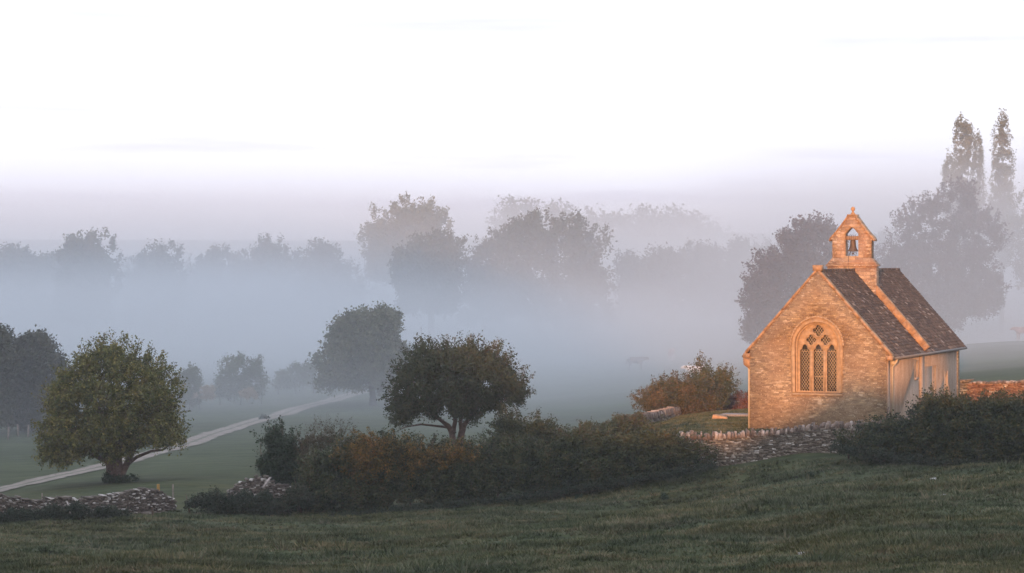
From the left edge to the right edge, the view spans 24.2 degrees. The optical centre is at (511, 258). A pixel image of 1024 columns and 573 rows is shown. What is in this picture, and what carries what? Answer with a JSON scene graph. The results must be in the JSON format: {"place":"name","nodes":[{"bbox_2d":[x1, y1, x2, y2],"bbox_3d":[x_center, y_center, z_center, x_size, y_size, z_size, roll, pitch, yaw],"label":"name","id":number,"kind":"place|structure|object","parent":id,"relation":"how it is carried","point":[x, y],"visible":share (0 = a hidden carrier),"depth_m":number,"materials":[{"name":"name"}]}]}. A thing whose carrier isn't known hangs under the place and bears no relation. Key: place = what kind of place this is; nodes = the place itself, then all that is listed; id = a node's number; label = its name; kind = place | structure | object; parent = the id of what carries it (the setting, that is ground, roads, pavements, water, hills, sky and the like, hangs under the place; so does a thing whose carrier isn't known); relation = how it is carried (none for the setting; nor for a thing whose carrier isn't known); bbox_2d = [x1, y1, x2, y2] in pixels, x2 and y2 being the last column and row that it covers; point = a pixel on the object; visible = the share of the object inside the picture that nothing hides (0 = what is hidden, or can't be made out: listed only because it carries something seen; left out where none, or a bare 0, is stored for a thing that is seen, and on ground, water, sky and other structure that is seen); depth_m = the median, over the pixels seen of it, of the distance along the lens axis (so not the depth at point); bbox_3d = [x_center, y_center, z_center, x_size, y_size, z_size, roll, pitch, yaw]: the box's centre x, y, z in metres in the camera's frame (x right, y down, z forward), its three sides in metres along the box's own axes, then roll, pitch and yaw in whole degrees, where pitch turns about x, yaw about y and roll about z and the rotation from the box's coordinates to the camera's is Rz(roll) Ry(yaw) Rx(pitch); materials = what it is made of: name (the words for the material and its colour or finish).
{"place":"outdoors","nodes":[
{"label":"outdoors","id":0,"kind":"place"},
{"bbox_2d":[0,391,368,491],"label":"track","id":1,"kind":"structure","parent":0,"point":[202,438],"depth_m":166.11,"materials":[{"name":"grey gravel"}]},
{"bbox_2d":[0,232,1023,572],"bbox_3d":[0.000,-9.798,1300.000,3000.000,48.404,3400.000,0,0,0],"label":"ground","id":2,"kind":"structure","parent":0,"point":[578,376],"depth_m":234.70,"materials":[{"name":"green plant"}]},
{"bbox_2d":[0,323,31,431],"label":"field maple","id":3,"kind":"object","parent":2,"relation":"on","point":[9,393],"visible":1,"depth_m":170.60,"materials":[{"name":"green plant"}]},
{"bbox_2d":[0,241,40,335],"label":"oak tree","id":4,"kind":"object","parent":2,"relation":"on","point":[13,264],"visible":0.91,"depth_m":395.93,"materials":[{"name":"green plant"}]},
{"bbox_2d":[4,324,72,431],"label":"field maple","id":5,"kind":"object","parent":2,"relation":"on","point":[39,346],"visible":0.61,"depth_m":173.81,"materials":[{"name":"green plant"}]},
{"bbox_2d":[21,250,68,335],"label":"oak tree","id":6,"kind":"object","parent":2,"relation":"on","point":[43,292],"visible":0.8,"depth_m":399.93,"materials":[{"name":"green plant"}]},
{"bbox_2d":[0,499,153,523],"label":"nettle patch","id":7,"kind":"object","parent":2,"relation":"on","point":[56,511],"visible":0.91,"depth_m":96.75,"materials":[{"name":"green plant"}]},
{"bbox_2d":[46,226,126,342],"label":"oak tree","id":8,"kind":"object","parent":2,"relation":"on","point":[88,266],"visible":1,"depth_m":375.70,"materials":[{"name":"grey plant"}]},
{"bbox_2d":[0,487,176,514],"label":"ruined wall","id":9,"kind":"structure","parent":2,"relation":"on","point":[142,500],"depth_m":100.05,"materials":[{"name":"stone"}]},
{"bbox_2d":[29,327,193,480],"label":"hawthorn tree","id":10,"kind":"object","parent":2,"relation":"on","point":[117,429],"visible":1,"depth_m":121.86,"materials":[{"name":"green plant"}]},
{"bbox_2d":[100,470,139,483],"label":"trunk sprout","id":11,"kind":"object","parent":2,"relation":"on","point":[108,476],"visible":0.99,"depth_m":122.85,"materials":[{"name":"green plant"}]},
{"bbox_2d":[116,238,191,337],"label":"oak tree","id":12,"kind":"object","parent":2,"relation":"on","point":[145,311],"visible":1,"depth_m":406.17,"materials":[{"name":"grey plant"}]},
{"bbox_2d":[176,361,204,409],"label":"thicket","id":13,"kind":"object","parent":2,"relation":"on","point":[192,376],"visible":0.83,"depth_m":203.02,"materials":[{"name":"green plant"}]},
{"bbox_2d":[9,250,377,324],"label":"woodland","id":14,"kind":"object","parent":2,"relation":"on","point":[123,269],"visible":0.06,"depth_m":465.03,"materials":[{"name":"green plant"}]},
{"bbox_2d":[192,383,217,401],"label":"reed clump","id":15,"kind":"object","parent":2,"relation":"on","point":[210,395],"visible":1,"depth_m":202.58,"materials":[{"name":"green plant"}]},
{"bbox_2d":[182,242,236,332],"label":"oak tree","id":16,"kind":"object","parent":2,"relation":"on","point":[208,305],"visible":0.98,"depth_m":435.28,"materials":[{"name":"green plant"}]},
{"bbox_2d":[212,351,269,404],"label":"thicket","id":17,"kind":"object","parent":2,"relation":"on","point":[249,375],"visible":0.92,"depth_m":210.58,"materials":[{"name":"plant"}]},
{"bbox_2d":[237,386,259,402],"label":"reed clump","id":18,"kind":"object","parent":2,"relation":"on","point":[248,393],"visible":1,"depth_m":202.55,"materials":[{"name":"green plant"}]},
{"bbox_2d":[183,483,317,515],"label":"nettle patch","id":19,"kind":"object","parent":2,"relation":"on","point":[265,502],"visible":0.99,"depth_m":100.84,"materials":[{"name":"green plant"}]},
{"bbox_2d":[222,230,292,332],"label":"oak tree","id":20,"kind":"object","parent":2,"relation":"on","point":[255,299],"visible":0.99,"depth_m":436.01,"materials":[{"name":"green plant"}]},
{"bbox_2d":[226,475,299,512],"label":"ruined wall","id":21,"kind":"structure","parent":2,"relation":"on","point":[255,484],"depth_m":102.69,"materials":[{"name":"stone"}]},
{"bbox_2d":[262,477,270,488],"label":"dead branch","id":22,"kind":"object","parent":21,"relation":"on","point":[266,483],"visible":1,"depth_m":101.64,"materials":[{"name":"grey wood"}]},
{"bbox_2d":[258,413,269,418],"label":"meadow tuft","id":23,"kind":"object","parent":2,"relation":"on","point":[265,416],"visible":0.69,"depth_m":185.67,"materials":[{"name":"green plant"}]},
{"bbox_2d":[249,415,303,486],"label":"holly bush","id":24,"kind":"object","parent":2,"relation":"on","point":[280,466],"visible":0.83,"depth_m":104.78,"materials":[{"name":"green plant"}]},
{"bbox_2d":[270,358,318,394],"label":"thicket","id":25,"kind":"object","parent":2,"relation":"on","point":[288,378],"visible":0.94,"depth_m":223.68,"materials":[{"name":"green plant"}]},
{"bbox_2d":[291,414,358,465],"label":"thorn bush","id":26,"kind":"object","parent":2,"relation":"on","point":[312,440],"visible":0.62,"depth_m":104.69,"materials":[{"name":"green plant"}]},
{"bbox_2d":[284,237,369,330],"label":"oak tree","id":27,"kind":"object","parent":2,"relation":"on","point":[334,299],"visible":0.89,"depth_m":445.85,"materials":[{"name":"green plant"}]},
{"bbox_2d":[305,301,412,404],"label":"lime tree","id":28,"kind":"object","parent":2,"relation":"on","point":[362,346],"visible":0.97,"depth_m":201.10,"materials":[{"name":"grey plant"}]},
{"bbox_2d":[287,426,499,512],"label":"hedge","id":29,"kind":"object","parent":2,"relation":"on","point":[350,494],"visible":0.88,"depth_m":102.51,"materials":[{"name":"green plant"}]},
{"bbox_2d":[328,427,483,485],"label":"orange bramble","id":30,"kind":"object","parent":29,"relation":"on","point":[358,454],"visible":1,"depth_m":102.25,"materials":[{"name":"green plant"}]},
{"bbox_2d":[353,191,454,329],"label":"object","id":31,"kind":"object","parent":2,"relation":"on","point":[381,237],"visible":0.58,"depth_m":445.28,"materials":[{"name":"grey plant"}]},
{"bbox_2d":[384,225,469,344],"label":"ash tree","id":32,"kind":"object","parent":2,"relation":"on","point":[431,288],"visible":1,"depth_m":356.42,"materials":[{"name":"grey plant"}]},
{"bbox_2d":[376,330,536,443],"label":"hawthorn tree","id":33,"kind":"object","parent":2,"relation":"on","point":[455,377],"visible":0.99,"depth_m":122.85,"materials":[{"name":"green plant"}]},
{"bbox_2d":[0,408,1023,572],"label":"grass","id":34,"kind":"structure","parent":2,"relation":"on","point":[962,549],"depth_m":63.85,"materials":[{"name":"green plant"}]},
{"bbox_2d":[328,459,719,516],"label":"hedge foot weeds","id":35,"kind":"object","parent":2,"relation":"on","point":[597,484],"visible":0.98,"depth_m":102.35,"materials":[{"name":"green plant"}]},
{"bbox_2d":[477,401,574,446],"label":"bramble mound","id":36,"kind":"object","parent":2,"relation":"on","point":[509,425],"visible":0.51,"depth_m":105.66,"materials":[{"name":"green plant"}]},
{"bbox_2d":[457,207,621,336],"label":"oak tree","id":37,"kind":"object","parent":2,"relation":"on","point":[578,292],"visible":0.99,"depth_m":379.76,"materials":[{"name":"grey plant"}]},
{"bbox_2d":[473,414,723,499],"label":"hedge","id":38,"kind":"object","parent":2,"relation":"on","point":[567,458],"visible":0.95,"depth_m":103.22,"materials":[{"name":"green plant"}]},
{"bbox_2d":[485,194,734,238],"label":"woodland","id":39,"kind":"object","parent":2,"relation":"on","point":[691,225],"visible":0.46,"depth_m":1062.67,"materials":[{"name":"grey plant"}]},
{"bbox_2d":[576,410,648,437],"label":"ivy hedge","id":40,"kind":"object","parent":2,"relation":"on","point":[618,422],"visible":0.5,"depth_m":113.74,"materials":[{"name":"green plant"}]},
{"bbox_2d":[611,248,644,326],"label":"oak tree","id":41,"kind":"object","parent":2,"relation":"on","point":[628,296],"visible":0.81,"depth_m":425.90,"materials":[{"name":"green plant"}]},
{"bbox_2d":[626,357,648,369],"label":"cow","id":42,"kind":"object","parent":2,"relation":"on","point":[638,360],"visible":1,"depth_m":261.78},
{"bbox_2d":[633,241,687,326],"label":"oak tree","id":43,"kind":"object","parent":2,"relation":"on","point":[658,283],"visible":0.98,"depth_m":416.14,"materials":[{"name":"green plant"}]},
{"bbox_2d":[641,406,687,423],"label":"churchyard wall","id":44,"kind":"structure","parent":2,"relation":"on","point":[655,415],"depth_m":125.15,"materials":[{"name":"stone"}]},
{"bbox_2d":[660,492,668,499],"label":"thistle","id":45,"kind":"object","parent":2,"relation":"on","point":[664,496],"visible":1,"depth_m":100.43,"materials":[{"name":"green plant"}]},
{"bbox_2d":[627,369,729,414],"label":"bramble bush","id":46,"kind":"object","parent":2,"relation":"on","point":[691,396],"visible":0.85,"depth_m":130.44,"materials":[{"name":"brown plant"}]},
{"bbox_2d":[681,365,707,376],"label":"cow","id":47,"kind":"object","parent":2,"relation":"on","point":[684,366],"visible":0.2,"depth_m":222.00},
{"bbox_2d":[674,237,728,326],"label":"oak tree","id":48,"kind":"object","parent":2,"relation":"on","point":[699,285],"visible":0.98,"depth_m":411.12,"materials":[{"name":"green plant"}]},
{"bbox_2d":[681,350,742,410],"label":"elder bush","id":49,"kind":"object","parent":2,"relation":"on","point":[723,381],"visible":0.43,"depth_m":134.20,"materials":[{"name":"green plant"}]},
{"bbox_2d":[712,414,727,418],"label":"stone","id":50,"kind":"object","parent":2,"relation":"on","point":[715,416],"visible":0.61,"depth_m":120.27,"materials":[{"name":"beige stone"}]},
{"bbox_2d":[720,413,747,416],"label":"grave slab","id":51,"kind":"structure","parent":2,"relation":"on","point":[735,414],"depth_m":121.94,"materials":[{"name":"stone"}]},
{"bbox_2d":[717,234,754,325],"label":"oak tree","id":52,"kind":"object","parent":2,"relation":"on","point":[731,269],"visible":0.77,"depth_m":406.01,"materials":[{"name":"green plant"}]},
{"bbox_2d":[724,389,747,409],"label":"dock weeds","id":53,"kind":"object","parent":2,"relation":"on","point":[742,399],"visible":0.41,"depth_m":136.07,"materials":[{"name":"brown plant"}]},
{"bbox_2d":[748,234,783,291],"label":"oak tree","id":54,"kind":"object","parent":2,"relation":"on","point":[758,246],"visible":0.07,"depth_m":429.44,"materials":[{"name":"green plant"}]},
{"bbox_2d":[671,416,909,466],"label":"churchyard wall","id":55,"kind":"structure","parent":2,"relation":"on","point":[743,446],"depth_m":104.94,"materials":[{"name":"stone"}]},
{"bbox_2d":[734,210,856,343],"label":"copper beech","id":56,"kind":"object","parent":2,"relation":"on","point":[791,262],"visible":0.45,"depth_m":233.21,"materials":[{"name":"grey plant"}]},
{"bbox_2d":[805,471,814,478],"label":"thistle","id":57,"kind":"object","parent":2,"relation":"on","point":[812,474],"visible":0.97,"depth_m":99.00,"materials":[{"name":"green plant"}]},
{"bbox_2d":[742,207,966,428],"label":"chapel","id":58,"kind":"structure","parent":2,"relation":"on","point":[844,337],"depth_m":112.53,"materials":[{"name":"stone"}]},
{"bbox_2d":[789,316,843,395],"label":"tracery window","id":59,"kind":"structure","parent":58,"relation":"in","point":[816,343],"depth_m":112.11,"materials":[{"name":"stone"}]},
{"bbox_2d":[914,360,918,379],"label":"window","id":60,"kind":"structure","parent":58,"relation":"in","point":[915,378],"depth_m":115.69,"materials":[{"name":"beige stone"}]},
{"bbox_2d":[932,365,936,393],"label":"window","id":61,"kind":"structure","parent":58,"relation":"in","point":[936,365],"depth_m":119.51,"materials":[{"name":"beige stone"}]},
{"bbox_2d":[944,371,947,394],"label":"window","id":62,"kind":"structure","parent":58,"relation":"in","point":[944,371],"depth_m":121.16,"materials":[{"name":"beige stone"}]},
{"bbox_2d":[873,227,904,267],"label":"oak tree","id":63,"kind":"object","parent":2,"relation":"on","point":[880,237],"visible":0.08,"depth_m":396.87,"materials":[{"name":"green plant"}]},
{"bbox_2d":[827,441,1015,467],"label":"hedge foot weeds","id":64,"kind":"object","parent":2,"relation":"on","point":[869,452],"visible":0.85,"depth_m":99.61,"materials":[{"name":"green plant"}]},
{"bbox_2d":[830,382,1023,466],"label":"hedge","id":65,"kind":"object","parent":2,"relation":"on","point":[947,425],"visible":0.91,"depth_m":98.22,"materials":[{"name":"green plant"}]},
{"bbox_2d":[874,174,1013,332],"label":"copper beech","id":66,"kind":"object","parent":2,"relation":"on","point":[938,293],"visible":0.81,"depth_m":248.53,"materials":[{"name":"grey plant"}]},
{"bbox_2d":[939,148,957,318],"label":"lombardy poplar","id":67,"kind":"object","parent":2,"relation":"on","point":[945,170],"visible":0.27,"depth_m":344.56,"materials":[{"name":"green plant"}]},
{"bbox_2d":[947,112,978,331],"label":"lombardy poplar","id":68,"kind":"object","parent":2,"relation":"on","point":[968,139],"visible":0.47,"depth_m":329.33,"materials":[{"name":"grey plant"}]},
{"bbox_2d":[959,379,974,397],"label":"gate pier","id":69,"kind":"structure","parent":2,"relation":"on","point":[962,384],"depth_m":127.07,"materials":[{"name":"stone"}]},
{"bbox_2d":[970,128,986,327],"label":"lombardy poplar","id":70,"kind":"object","parent":2,"relation":"on","point":[979,172],"visible":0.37,"depth_m":334.63,"materials":[{"name":"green plant"}]},
{"bbox_2d":[966,380,1023,403],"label":"field wall","id":71,"kind":"structure","parent":2,"relation":"on","point":[976,387],"depth_m":126.04,"materials":[{"name":"stone"}]},
{"bbox_2d":[982,108,1021,332],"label":"lombardy poplar","id":72,"kind":"object","parent":2,"relation":"on","point":[1005,187],"visible":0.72,"depth_m":324.35,"materials":[{"name":"grey plant"}]},
{"bbox_2d":[1003,189,1023,293],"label":"ash tree","id":73,"kind":"object","parent":2,"relation":"on","point":[1016,221],"visible":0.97,"depth_m":300.45,"materials":[{"name":"grey plant"}]},
{"bbox_2d":[1010,327,1023,340],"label":"cow","id":74,"kind":"object","parent":2,"relation":"on","point":[1019,330],"visible":1,"depth_m":245.58},
{"bbox_2d":[0,0,1023,240],"label":"sky","id":75,"kind":"structure","parent":0,"point":[134,119],"materials":[{"name":"white"}]}
]}

